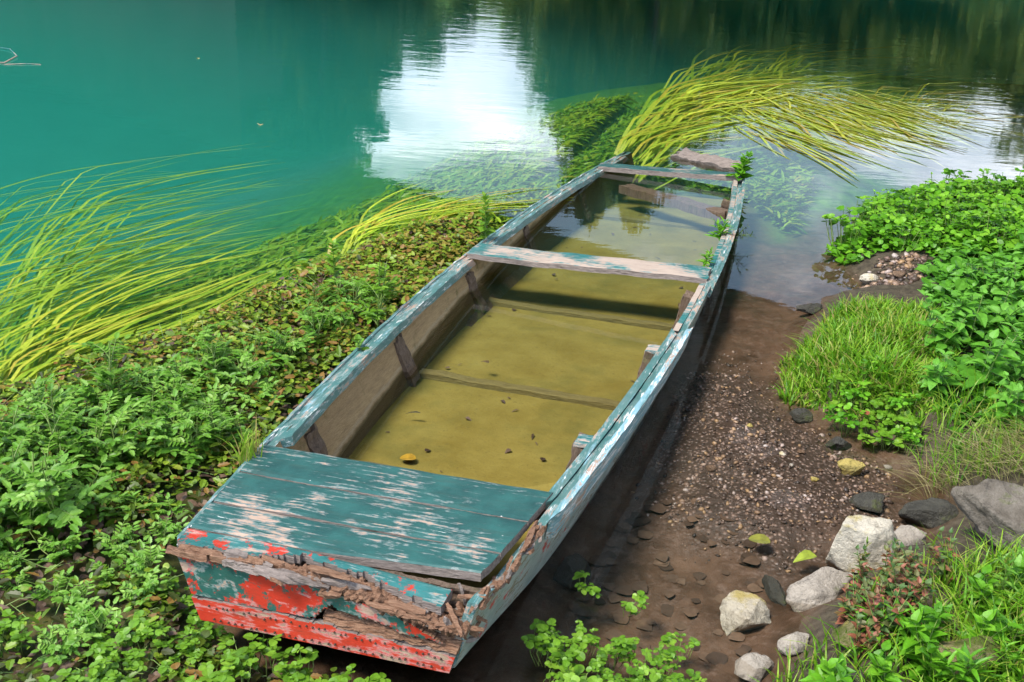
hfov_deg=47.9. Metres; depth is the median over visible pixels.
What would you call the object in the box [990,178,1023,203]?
bank cress
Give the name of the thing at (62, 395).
feathery plant
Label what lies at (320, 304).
feathery plant
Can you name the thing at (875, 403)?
bank cress
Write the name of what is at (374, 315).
tall plant
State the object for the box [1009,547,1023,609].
bank plant
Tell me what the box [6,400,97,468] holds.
feathery plant
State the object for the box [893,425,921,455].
bank cress
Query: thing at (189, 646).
watercress
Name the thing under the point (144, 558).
feathery plant
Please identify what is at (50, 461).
feathery plant
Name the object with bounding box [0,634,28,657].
feathery plant
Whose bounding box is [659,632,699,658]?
watercress
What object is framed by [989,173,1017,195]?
bank cress
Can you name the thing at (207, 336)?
feathery plant
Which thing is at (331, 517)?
wooden boat
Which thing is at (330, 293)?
feathery plant
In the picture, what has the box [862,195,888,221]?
bank cress
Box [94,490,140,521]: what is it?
feathery plant
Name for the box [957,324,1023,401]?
broad leaved plant
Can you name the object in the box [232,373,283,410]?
feathery plant
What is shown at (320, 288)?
feathery plant
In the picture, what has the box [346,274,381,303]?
feathery plant
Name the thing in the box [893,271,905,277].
pinkish bank stone
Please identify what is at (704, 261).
rail plant
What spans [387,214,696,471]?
silt debris
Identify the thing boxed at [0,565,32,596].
feathery plant
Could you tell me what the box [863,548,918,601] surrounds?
reddish plant
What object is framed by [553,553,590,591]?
prop stone
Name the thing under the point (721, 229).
rail plant
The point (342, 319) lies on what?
feathery plant
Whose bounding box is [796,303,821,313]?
dark shore stone
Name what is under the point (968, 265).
broad leaved plant
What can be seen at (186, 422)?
feathery plant
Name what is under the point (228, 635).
watercress
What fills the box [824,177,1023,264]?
cress bed
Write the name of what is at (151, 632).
watercress
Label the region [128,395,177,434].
feathery plant
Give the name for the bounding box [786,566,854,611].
split rock
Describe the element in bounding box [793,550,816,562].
fallen leaf
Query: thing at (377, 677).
watercress
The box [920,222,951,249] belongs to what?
bank cress
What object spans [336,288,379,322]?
feathery plant
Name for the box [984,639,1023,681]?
bank plant
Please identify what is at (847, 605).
reddish plant
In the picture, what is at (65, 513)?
feathery plant
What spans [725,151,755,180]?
rail plant
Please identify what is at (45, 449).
feathery plant
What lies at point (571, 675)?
watercress
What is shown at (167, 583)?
feathery plant
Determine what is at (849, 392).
bank cress
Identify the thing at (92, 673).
watercress
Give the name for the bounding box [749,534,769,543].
fallen leaf
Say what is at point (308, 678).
watercress
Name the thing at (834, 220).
bank cress
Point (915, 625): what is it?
bank plant
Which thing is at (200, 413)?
feathery plant
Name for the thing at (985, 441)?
dry grass
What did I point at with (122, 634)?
watercress
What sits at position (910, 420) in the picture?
bank cress
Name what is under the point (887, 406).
bank cress
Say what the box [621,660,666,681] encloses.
watercress
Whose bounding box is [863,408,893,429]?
bank cress
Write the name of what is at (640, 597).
watercress
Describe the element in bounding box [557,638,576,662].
watercress
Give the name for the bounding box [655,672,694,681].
watercress
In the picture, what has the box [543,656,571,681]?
watercress
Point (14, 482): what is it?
feathery plant
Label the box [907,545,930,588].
reddish plant
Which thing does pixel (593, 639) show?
watercress
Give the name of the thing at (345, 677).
watercress
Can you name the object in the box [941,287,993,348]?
broad leaved plant
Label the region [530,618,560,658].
watercress
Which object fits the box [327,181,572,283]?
river grass
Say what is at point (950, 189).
bank cress
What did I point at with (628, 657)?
watercress
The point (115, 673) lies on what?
watercress
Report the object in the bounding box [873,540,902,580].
reddish plant
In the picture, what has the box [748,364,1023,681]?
bank grass
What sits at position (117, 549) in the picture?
feathery plant
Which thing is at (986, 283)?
broad leaved plant
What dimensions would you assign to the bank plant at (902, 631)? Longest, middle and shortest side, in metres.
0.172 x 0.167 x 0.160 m
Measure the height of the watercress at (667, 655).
0.078 m
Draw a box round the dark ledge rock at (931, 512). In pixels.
[898,497,958,528]
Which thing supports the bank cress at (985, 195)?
on the ground at (350, 102)
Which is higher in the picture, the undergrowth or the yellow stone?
the undergrowth
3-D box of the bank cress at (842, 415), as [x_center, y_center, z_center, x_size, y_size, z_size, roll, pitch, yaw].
[1.196,0.292,4.177,0.153,0.133,0.105,11,25,16]
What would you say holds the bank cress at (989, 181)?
on the cress bed
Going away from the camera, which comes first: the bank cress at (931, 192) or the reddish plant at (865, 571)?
the reddish plant at (865, 571)
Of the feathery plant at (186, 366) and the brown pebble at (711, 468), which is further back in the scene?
the feathery plant at (186, 366)
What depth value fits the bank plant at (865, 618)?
2.90 m
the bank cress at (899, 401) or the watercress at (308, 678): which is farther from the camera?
the bank cress at (899, 401)
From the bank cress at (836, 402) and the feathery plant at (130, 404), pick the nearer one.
the feathery plant at (130, 404)
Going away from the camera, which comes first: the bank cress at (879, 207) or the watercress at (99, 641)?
the watercress at (99, 641)
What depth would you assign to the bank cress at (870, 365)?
4.32 m
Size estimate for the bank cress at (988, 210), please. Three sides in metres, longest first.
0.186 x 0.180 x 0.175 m
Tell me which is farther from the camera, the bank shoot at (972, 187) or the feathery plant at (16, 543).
the bank shoot at (972, 187)
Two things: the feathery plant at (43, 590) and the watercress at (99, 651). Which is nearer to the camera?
the watercress at (99, 651)
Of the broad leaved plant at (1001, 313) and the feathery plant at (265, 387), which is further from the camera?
the broad leaved plant at (1001, 313)
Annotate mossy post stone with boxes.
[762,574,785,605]
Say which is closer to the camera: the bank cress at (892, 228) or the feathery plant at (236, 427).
the feathery plant at (236, 427)
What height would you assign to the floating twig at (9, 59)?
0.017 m
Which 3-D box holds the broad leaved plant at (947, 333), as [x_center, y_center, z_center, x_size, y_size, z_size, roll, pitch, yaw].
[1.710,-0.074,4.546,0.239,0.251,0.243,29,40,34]
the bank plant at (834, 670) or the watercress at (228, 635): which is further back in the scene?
the watercress at (228, 635)
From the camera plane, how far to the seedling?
4.19 m
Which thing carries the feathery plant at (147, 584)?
on the ground at (350, 102)
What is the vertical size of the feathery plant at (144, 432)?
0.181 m
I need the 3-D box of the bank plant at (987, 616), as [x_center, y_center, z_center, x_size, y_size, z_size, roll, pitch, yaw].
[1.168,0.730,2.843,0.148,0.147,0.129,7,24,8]
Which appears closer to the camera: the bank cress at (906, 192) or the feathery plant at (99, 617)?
the feathery plant at (99, 617)
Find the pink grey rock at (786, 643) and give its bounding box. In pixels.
[777,631,808,656]
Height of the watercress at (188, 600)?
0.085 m
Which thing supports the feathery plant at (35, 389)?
on the ground at (350, 102)
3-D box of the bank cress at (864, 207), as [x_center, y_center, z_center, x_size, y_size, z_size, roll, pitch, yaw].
[1.918,-0.660,6.286,0.238,0.231,0.218,15,27,24]
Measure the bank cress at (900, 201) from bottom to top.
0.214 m
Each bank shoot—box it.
[872,189,890,219]
[967,180,1002,212]
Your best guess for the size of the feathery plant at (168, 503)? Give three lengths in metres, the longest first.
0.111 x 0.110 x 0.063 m
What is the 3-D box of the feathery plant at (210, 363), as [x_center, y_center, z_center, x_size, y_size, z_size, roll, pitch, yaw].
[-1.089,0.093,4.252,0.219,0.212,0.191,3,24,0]
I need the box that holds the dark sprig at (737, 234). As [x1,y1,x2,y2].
[735,225,755,240]
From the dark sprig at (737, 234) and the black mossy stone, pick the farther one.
the dark sprig at (737, 234)
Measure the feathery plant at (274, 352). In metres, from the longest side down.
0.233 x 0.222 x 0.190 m
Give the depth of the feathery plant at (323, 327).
4.75 m
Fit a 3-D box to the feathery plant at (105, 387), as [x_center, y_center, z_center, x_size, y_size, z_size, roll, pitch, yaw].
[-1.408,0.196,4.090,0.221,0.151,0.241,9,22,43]
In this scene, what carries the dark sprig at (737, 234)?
hanging from the wooden boat
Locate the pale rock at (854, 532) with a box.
[825,515,898,572]
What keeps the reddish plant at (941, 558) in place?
on the ground at (350, 102)
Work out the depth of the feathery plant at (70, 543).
3.23 m
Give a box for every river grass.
[0,141,327,412]
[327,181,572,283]
[614,41,1022,189]
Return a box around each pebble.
[705,465,716,471]
[811,477,818,481]
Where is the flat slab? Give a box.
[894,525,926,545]
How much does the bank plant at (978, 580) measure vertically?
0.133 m
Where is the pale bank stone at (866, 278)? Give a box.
[859,273,878,283]
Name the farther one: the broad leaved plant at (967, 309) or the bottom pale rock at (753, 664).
the broad leaved plant at (967, 309)
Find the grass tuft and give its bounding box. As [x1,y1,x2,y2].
[210,420,267,465]
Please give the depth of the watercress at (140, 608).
3.12 m
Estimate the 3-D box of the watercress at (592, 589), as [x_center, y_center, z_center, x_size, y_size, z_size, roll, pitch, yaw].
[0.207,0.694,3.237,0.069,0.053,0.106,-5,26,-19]
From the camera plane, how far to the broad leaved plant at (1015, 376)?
4.23 m
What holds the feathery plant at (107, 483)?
on the ground at (350, 102)
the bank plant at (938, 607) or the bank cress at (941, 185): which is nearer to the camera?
the bank plant at (938, 607)
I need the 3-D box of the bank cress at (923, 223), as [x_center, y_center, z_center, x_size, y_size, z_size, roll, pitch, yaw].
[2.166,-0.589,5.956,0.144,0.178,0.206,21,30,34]
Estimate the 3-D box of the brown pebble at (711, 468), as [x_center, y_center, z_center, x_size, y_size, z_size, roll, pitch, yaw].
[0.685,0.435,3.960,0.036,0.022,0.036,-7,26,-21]
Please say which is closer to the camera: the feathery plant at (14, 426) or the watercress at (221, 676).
the watercress at (221, 676)
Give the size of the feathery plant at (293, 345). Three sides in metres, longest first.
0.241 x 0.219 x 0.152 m
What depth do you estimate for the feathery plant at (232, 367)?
4.30 m
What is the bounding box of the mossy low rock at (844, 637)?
[831,616,886,646]
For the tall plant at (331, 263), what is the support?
on the ground at (350, 102)
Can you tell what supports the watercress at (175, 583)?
on the ground at (350, 102)
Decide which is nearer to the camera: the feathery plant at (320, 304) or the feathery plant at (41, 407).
the feathery plant at (41, 407)
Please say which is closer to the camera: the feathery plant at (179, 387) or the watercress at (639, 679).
the watercress at (639, 679)
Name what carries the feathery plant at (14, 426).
on the ground at (350, 102)
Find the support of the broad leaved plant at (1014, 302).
on the ground at (350, 102)
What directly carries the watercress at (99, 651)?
on the ground at (350, 102)
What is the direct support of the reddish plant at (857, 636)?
on the ground at (350, 102)
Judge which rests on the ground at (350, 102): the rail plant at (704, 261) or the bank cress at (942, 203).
the bank cress at (942, 203)
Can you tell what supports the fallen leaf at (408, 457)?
on the wooden boat
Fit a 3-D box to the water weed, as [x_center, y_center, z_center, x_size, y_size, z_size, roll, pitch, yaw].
[0.245,-0.726,6.994,2.910,0.495,8.228,14,26,22]
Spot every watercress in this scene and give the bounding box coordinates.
[0,609,32,654]
[39,675,55,681]
[56,660,117,681]
[86,638,121,678]
[93,662,133,681]
[95,626,131,647]
[100,648,145,674]
[110,610,152,649]
[118,661,146,681]
[120,620,168,647]
[130,619,173,662]
[139,598,166,615]
[141,564,176,583]
[158,651,199,678]
[165,594,197,627]
[165,624,192,641]
[166,575,190,603]
[173,635,234,660]
[175,627,206,658]
[177,671,234,681]
[186,615,226,644]
[196,647,258,681]
[205,632,233,653]
[217,646,258,675]
[231,633,294,679]
[274,644,318,681]
[280,668,320,681]
[313,664,375,681]
[368,672,390,681]
[521,624,571,672]
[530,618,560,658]
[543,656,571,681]
[551,653,602,681]
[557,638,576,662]
[559,636,605,681]
[565,631,611,662]
[572,570,601,598]
[575,620,597,644]
[589,661,624,681]
[596,635,633,670]
[616,637,651,665]
[621,590,648,616]
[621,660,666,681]
[635,676,642,681]
[638,667,689,681]
[640,646,685,678]
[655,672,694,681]
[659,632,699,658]
[682,669,706,681]
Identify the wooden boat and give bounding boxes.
[165,147,744,672]
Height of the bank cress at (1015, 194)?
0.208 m
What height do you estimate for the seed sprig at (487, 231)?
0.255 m
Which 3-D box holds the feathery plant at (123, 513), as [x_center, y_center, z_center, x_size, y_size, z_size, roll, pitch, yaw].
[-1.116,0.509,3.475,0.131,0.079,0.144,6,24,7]
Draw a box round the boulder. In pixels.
[950,478,1023,555]
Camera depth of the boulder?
3.31 m
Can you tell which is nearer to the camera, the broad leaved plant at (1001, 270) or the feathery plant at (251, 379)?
the feathery plant at (251, 379)
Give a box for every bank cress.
[821,205,871,246]
[822,402,865,436]
[826,400,857,412]
[828,373,856,391]
[840,379,872,410]
[846,219,883,244]
[847,196,883,231]
[854,395,899,419]
[857,421,890,446]
[858,199,902,223]
[859,354,891,380]
[860,209,893,234]
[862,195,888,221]
[862,419,895,442]
[862,426,911,452]
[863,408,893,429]
[866,192,891,216]
[866,384,900,395]
[867,208,904,232]
[867,214,917,245]
[879,395,910,412]
[881,189,910,205]
[886,193,913,213]
[886,411,927,439]
[887,193,925,217]
[887,218,927,252]
[888,392,921,415]
[890,188,926,210]
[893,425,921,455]
[894,192,921,219]
[909,198,938,218]
[910,180,942,200]
[910,188,956,220]
[916,214,949,233]
[917,200,949,212]
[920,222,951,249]
[925,185,957,208]
[926,185,948,206]
[939,183,968,202]
[940,193,977,211]
[941,168,971,185]
[941,208,973,236]
[952,211,982,227]
[953,176,986,196]
[956,190,988,215]
[965,193,995,209]
[965,202,1015,244]
[969,193,998,204]
[978,168,1009,189]
[978,204,1002,226]
[981,176,1011,190]
[981,195,1023,215]
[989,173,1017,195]
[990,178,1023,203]
[992,222,1021,240]
[994,189,1023,207]
[1005,213,1023,238]
[1014,166,1023,185]
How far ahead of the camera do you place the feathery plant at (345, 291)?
5.06 m
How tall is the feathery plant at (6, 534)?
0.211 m
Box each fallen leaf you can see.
[400,454,415,459]
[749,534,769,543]
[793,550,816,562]
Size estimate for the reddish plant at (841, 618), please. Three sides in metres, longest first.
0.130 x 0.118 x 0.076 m
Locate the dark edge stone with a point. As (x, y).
(801, 415)
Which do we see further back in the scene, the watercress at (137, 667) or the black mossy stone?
the black mossy stone
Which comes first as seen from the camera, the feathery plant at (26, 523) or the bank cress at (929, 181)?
the feathery plant at (26, 523)
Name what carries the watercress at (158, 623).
on the ground at (350, 102)
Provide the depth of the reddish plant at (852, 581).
3.11 m
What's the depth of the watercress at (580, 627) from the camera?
3.05 m
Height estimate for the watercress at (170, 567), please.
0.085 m
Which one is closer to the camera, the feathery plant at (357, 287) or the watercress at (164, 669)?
the watercress at (164, 669)
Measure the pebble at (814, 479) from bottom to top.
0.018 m
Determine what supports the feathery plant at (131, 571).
on the ground at (350, 102)
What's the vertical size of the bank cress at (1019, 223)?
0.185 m
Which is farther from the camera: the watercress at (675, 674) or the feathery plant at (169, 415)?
the feathery plant at (169, 415)
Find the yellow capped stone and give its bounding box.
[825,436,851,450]
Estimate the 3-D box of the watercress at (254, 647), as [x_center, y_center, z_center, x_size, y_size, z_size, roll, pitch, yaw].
[-0.611,0.788,2.873,0.160,0.109,0.108,0,15,11]
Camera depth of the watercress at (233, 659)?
2.80 m
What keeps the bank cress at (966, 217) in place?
on the ground at (350, 102)
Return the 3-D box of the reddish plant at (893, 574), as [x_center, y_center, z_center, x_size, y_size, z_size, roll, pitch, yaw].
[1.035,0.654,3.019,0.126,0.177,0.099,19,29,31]
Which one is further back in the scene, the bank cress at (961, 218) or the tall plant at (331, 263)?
the bank cress at (961, 218)
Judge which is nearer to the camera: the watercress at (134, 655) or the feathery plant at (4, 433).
the watercress at (134, 655)
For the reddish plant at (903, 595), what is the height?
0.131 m
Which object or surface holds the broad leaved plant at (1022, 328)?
on the ground at (350, 102)
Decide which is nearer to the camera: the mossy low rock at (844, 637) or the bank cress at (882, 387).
the mossy low rock at (844, 637)
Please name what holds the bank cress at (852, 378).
on the ground at (350, 102)
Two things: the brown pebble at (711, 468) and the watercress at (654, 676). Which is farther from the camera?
the brown pebble at (711, 468)
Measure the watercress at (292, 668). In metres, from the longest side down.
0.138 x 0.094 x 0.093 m
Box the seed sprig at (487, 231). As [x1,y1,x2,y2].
[476,191,494,238]
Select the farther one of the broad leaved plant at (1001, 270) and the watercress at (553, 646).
the broad leaved plant at (1001, 270)
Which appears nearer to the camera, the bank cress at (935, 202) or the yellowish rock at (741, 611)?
the yellowish rock at (741, 611)
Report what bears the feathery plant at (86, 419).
on the ground at (350, 102)
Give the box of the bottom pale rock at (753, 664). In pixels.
[734,652,773,681]
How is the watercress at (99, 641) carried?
on the ground at (350, 102)
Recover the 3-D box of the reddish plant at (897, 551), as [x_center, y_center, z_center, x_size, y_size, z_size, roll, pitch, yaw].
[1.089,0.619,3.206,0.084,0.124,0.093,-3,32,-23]
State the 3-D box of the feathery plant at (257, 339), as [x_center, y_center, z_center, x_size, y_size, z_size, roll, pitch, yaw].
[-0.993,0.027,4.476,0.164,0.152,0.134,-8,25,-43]
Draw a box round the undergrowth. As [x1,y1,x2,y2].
[914,234,1023,452]
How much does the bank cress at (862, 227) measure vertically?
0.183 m
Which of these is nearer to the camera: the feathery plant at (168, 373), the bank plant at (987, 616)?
the bank plant at (987, 616)
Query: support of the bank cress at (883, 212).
on the ground at (350, 102)
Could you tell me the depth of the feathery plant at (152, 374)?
4.16 m
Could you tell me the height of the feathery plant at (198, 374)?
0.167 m
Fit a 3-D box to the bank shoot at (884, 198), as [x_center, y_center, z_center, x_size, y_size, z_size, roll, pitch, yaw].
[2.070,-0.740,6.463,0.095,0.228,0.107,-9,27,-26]
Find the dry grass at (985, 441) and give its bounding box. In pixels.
[868,403,1023,501]
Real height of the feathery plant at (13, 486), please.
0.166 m
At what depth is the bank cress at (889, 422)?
4.14 m
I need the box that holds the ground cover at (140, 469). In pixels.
[0,212,484,681]
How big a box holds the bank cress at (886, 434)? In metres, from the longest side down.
0.174 x 0.133 x 0.083 m
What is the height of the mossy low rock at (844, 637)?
0.067 m
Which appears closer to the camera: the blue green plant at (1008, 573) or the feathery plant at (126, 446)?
the blue green plant at (1008, 573)
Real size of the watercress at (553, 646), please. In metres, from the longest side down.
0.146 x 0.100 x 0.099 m
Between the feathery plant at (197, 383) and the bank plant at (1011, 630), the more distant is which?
the feathery plant at (197, 383)
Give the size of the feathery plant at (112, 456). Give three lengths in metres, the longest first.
0.317 x 0.288 x 0.200 m
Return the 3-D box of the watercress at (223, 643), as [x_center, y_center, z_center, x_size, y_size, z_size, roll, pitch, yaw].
[-0.773,0.785,2.910,0.148,0.074,0.100,4,24,1]
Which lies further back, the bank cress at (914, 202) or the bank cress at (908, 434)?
the bank cress at (914, 202)
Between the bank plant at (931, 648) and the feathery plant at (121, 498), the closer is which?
the bank plant at (931, 648)
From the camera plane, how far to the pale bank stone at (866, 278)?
5.57 m
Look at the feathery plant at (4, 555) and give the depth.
3.21 m
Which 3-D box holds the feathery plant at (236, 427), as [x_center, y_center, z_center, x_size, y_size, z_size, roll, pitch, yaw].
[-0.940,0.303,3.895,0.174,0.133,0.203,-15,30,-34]
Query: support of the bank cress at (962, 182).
on the ground at (350, 102)
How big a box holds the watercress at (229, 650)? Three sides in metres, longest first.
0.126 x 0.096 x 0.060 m
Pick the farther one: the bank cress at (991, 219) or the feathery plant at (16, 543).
the bank cress at (991, 219)
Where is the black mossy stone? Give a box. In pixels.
[849,491,884,513]
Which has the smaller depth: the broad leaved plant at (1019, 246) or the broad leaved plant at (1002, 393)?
the broad leaved plant at (1002, 393)
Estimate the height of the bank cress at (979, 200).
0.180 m
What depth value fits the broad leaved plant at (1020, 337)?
4.23 m
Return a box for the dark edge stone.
[789,408,812,423]
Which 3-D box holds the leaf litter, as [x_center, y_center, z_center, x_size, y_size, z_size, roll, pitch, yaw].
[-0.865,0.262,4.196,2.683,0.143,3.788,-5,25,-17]
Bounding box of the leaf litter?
[0,220,763,681]
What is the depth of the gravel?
4.00 m
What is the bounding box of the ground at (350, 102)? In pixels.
[0,0,1023,681]
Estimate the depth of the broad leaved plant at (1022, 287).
4.79 m
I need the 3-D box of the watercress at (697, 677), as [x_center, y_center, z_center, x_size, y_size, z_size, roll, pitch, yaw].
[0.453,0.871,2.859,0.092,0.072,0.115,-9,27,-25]
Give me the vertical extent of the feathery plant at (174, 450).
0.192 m
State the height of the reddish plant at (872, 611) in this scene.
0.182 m
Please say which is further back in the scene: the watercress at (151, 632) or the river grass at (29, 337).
the river grass at (29, 337)
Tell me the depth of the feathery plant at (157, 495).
3.49 m
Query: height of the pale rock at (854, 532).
0.206 m
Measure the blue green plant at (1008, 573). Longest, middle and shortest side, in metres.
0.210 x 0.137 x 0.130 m
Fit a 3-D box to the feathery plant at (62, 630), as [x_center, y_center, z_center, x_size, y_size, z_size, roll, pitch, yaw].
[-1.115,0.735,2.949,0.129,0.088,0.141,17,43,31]
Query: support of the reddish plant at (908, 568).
on the ground at (350, 102)
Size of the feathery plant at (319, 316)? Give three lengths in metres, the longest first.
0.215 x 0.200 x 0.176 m
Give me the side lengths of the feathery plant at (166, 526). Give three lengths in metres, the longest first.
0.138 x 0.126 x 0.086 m
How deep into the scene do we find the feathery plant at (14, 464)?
3.49 m
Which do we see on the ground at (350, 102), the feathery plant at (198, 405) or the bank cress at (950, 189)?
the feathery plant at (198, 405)
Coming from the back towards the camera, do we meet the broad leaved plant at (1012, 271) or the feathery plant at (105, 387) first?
the broad leaved plant at (1012, 271)
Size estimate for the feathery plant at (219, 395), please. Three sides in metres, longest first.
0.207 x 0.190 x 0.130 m
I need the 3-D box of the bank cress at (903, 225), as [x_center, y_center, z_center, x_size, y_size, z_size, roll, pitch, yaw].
[1.981,-0.518,5.795,0.173,0.178,0.186,-6,26,-19]
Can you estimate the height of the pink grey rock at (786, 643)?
0.058 m
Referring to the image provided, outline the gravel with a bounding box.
[631,251,931,574]
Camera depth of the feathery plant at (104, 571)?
3.17 m
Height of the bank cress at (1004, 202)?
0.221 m
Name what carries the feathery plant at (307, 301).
on the ground at (350, 102)
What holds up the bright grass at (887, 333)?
on the ground at (350, 102)
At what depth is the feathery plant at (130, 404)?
3.89 m
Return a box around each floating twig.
[0,47,17,63]
[4,63,40,64]
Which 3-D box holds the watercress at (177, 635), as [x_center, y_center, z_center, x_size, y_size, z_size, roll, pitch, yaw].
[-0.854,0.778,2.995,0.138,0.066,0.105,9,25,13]
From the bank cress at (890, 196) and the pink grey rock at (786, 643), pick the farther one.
the bank cress at (890, 196)
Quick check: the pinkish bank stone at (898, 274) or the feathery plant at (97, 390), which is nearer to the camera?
the feathery plant at (97, 390)
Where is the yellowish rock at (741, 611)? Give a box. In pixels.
[719,590,770,635]
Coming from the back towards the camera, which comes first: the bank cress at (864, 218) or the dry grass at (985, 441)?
the bank cress at (864, 218)
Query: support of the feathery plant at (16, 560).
on the ground at (350, 102)
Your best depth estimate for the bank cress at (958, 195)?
6.48 m
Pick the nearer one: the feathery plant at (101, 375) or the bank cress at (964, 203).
the feathery plant at (101, 375)
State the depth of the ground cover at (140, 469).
4.26 m
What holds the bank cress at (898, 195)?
on the ground at (350, 102)
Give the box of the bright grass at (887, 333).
[771,291,972,431]
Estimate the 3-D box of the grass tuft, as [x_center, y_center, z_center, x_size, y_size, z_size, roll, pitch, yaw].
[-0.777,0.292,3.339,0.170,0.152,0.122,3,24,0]
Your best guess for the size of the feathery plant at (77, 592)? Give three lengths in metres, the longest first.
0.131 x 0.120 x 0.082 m
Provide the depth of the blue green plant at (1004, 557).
3.09 m
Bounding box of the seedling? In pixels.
[350,334,368,350]
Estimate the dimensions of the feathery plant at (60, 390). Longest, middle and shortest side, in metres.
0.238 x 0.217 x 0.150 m
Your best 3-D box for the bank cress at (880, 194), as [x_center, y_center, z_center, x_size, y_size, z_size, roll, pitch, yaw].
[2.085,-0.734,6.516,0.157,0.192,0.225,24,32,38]
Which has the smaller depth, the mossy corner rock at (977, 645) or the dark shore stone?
the mossy corner rock at (977, 645)
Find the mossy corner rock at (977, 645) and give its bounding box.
[937,635,1003,674]
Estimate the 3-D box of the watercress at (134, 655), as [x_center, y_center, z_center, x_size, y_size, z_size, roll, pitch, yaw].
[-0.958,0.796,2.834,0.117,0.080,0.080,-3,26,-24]
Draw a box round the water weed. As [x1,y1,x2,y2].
[3,92,826,456]
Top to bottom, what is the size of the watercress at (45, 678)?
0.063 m
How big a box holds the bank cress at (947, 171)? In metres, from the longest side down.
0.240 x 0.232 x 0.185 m
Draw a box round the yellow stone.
[837,458,865,475]
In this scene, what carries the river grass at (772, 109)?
on the ground at (350, 102)
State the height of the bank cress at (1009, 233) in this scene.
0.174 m
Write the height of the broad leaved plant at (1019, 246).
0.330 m
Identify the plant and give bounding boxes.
[0,397,53,456]
[0,401,49,448]
[0,420,55,463]
[0,423,36,462]
[0,431,48,491]
[0,450,86,519]
[0,453,110,539]
[0,455,29,475]
[0,456,23,500]
[0,466,71,489]
[0,479,82,546]
[0,483,26,529]
[0,526,31,553]
[0,528,30,566]
[0,541,13,569]
[0,544,28,578]
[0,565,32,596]
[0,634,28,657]
[3,372,76,422]
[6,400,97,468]
[9,383,84,435]
[15,392,99,455]
[19,436,91,489]
[22,566,73,606]
[27,522,90,563]
[27,624,91,666]
[29,384,87,418]
[40,596,93,639]
[52,415,148,478]
[55,572,101,611]
[61,332,151,405]
[66,454,130,514]
[66,596,130,642]
[71,401,141,456]
[75,385,140,416]
[75,390,151,438]
[79,405,155,478]
[85,514,140,556]
[87,368,149,400]
[89,558,132,585]
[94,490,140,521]
[100,535,149,569]
[110,488,158,520]
[112,565,166,612]
[114,536,167,584]
[116,371,182,417]
[118,413,173,462]
[121,353,182,397]
[122,566,157,593]
[127,490,165,513]
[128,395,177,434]
[130,388,188,455]
[136,412,197,463]
[140,572,174,594]
[142,376,201,423]
[143,368,211,401]
[144,511,188,546]
[150,347,210,391]
[152,403,220,469]
[152,492,189,519]
[168,373,218,407]
[173,320,239,370]
[177,382,243,425]
[182,396,250,456]
[184,332,243,382]
[187,377,237,416]
[193,348,231,395]
[203,403,264,446]
[212,347,277,403]
[216,338,281,376]
[232,331,272,356]
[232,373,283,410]
[254,326,313,369]
[263,332,315,367]
[294,293,328,336]
[294,306,334,344]
[298,280,337,311]
[303,295,341,317]
[311,299,355,331]
[315,270,352,302]
[324,237,345,285]
[325,306,354,335]
[328,276,380,315]
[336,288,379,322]
[338,273,367,298]
[345,260,401,327]
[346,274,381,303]
[698,246,716,266]
[705,216,736,240]
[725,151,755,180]
[799,653,855,681]
[834,576,868,623]
[840,595,878,627]
[841,536,871,589]
[845,606,883,658]
[847,569,872,608]
[850,594,899,660]
[854,545,873,587]
[860,578,913,655]
[862,574,901,614]
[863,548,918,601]
[867,640,905,681]
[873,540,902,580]
[878,597,935,663]
[885,556,931,605]
[887,578,935,616]
[890,541,922,598]
[892,537,917,576]
[897,602,953,679]
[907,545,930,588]
[907,630,952,681]
[913,348,963,402]
[916,289,975,353]
[922,526,960,584]
[923,598,952,641]
[933,641,1001,681]
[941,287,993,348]
[943,278,1023,334]
[954,603,1023,674]
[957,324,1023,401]
[960,256,985,282]
[962,255,999,301]
[965,564,1003,614]
[980,382,1023,437]
[981,252,1017,296]
[983,546,1023,614]
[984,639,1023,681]
[988,371,1023,416]
[988,617,1023,659]
[993,271,1023,302]
[993,541,1023,588]
[997,354,1023,385]
[1000,257,1023,317]
[1000,262,1020,280]
[1000,322,1023,366]
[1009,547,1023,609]
[1010,229,1023,258]
[1013,260,1023,324]
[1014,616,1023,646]
[1017,313,1023,348]
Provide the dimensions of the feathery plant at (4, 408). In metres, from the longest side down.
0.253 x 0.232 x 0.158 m
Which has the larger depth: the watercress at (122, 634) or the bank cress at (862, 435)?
the bank cress at (862, 435)
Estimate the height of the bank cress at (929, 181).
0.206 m
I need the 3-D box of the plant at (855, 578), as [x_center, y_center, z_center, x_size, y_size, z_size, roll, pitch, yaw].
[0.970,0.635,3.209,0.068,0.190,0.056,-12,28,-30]
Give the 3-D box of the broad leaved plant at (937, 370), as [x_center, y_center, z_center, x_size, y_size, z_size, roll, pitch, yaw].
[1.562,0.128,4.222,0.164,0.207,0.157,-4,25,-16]
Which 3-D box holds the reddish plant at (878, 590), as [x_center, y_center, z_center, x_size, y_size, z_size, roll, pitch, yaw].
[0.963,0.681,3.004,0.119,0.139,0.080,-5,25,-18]
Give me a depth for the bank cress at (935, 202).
6.15 m

